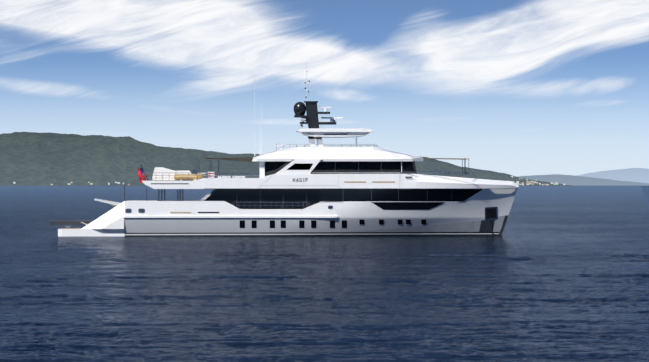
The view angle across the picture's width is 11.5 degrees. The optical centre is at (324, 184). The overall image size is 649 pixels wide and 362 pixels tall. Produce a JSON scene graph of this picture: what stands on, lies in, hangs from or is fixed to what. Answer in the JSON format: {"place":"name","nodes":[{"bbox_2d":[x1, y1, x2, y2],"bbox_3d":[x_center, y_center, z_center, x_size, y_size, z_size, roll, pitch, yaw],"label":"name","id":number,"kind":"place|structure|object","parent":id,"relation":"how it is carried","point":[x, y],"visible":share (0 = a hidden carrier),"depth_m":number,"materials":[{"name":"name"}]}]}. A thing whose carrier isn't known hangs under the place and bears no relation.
{"place":"outdoors","nodes":[
{"label":"outdoors","id":0,"kind":"place"},
{"bbox_2d":[0,132,571,185],"bbox_3d":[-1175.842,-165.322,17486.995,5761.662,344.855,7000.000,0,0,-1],"label":"hill","id":1,"kind":"structure","parent":0,"point":[38,159],"depth_m":15910.89,"materials":[{"name":"green plant"}]},
{"bbox_2d":[13,176,564,184],"bbox_3d":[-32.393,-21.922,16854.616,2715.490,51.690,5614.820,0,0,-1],"label":"shore buildings","id":2,"kind":"structure","parent":1,"relation":"on","point":[529,182],"depth_m":14428.44,"materials":[{"name":"grey"}]},
{"bbox_2d":[0,185,648,361],"bbox_3d":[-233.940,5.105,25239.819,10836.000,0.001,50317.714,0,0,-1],"label":"sea","id":3,"kind":"structure","parent":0,"point":[556,274],"depth_m":157.88,"materials":[{"name":"liquid"}]},
{"bbox_2d":[50,62,518,236],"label":"motor yacht","id":4,"kind":"object","parent":3,"relation":"on","point":[313,189],"visible":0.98,"depth_m":320.06,"materials":[{"name":"white paint"}]},
{"bbox_2d":[0,0,648,176],"label":"sky","id":5,"kind":"structure","parent":0,"point":[516,88],"materials":[{"name":"blue"}]},
{"bbox_2d":[517,174,648,185],"bbox_3d":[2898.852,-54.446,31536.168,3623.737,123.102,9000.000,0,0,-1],"label":"hill","id":6,"kind":"structure","parent":0,"point":[568,179],"depth_m":29698.37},
{"bbox_2d":[577,168,648,182],"bbox_3d":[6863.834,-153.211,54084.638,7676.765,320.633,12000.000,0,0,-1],"label":"hill","id":7,"kind":"structure","parent":0,"point":[640,175],"depth_m":52625.38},
{"bbox_2d":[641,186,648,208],"bbox_3d":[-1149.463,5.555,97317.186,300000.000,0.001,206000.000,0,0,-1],"label":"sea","id":8,"kind":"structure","parent":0,"point":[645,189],"depth_m":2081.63,"materials":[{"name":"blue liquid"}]}
]}

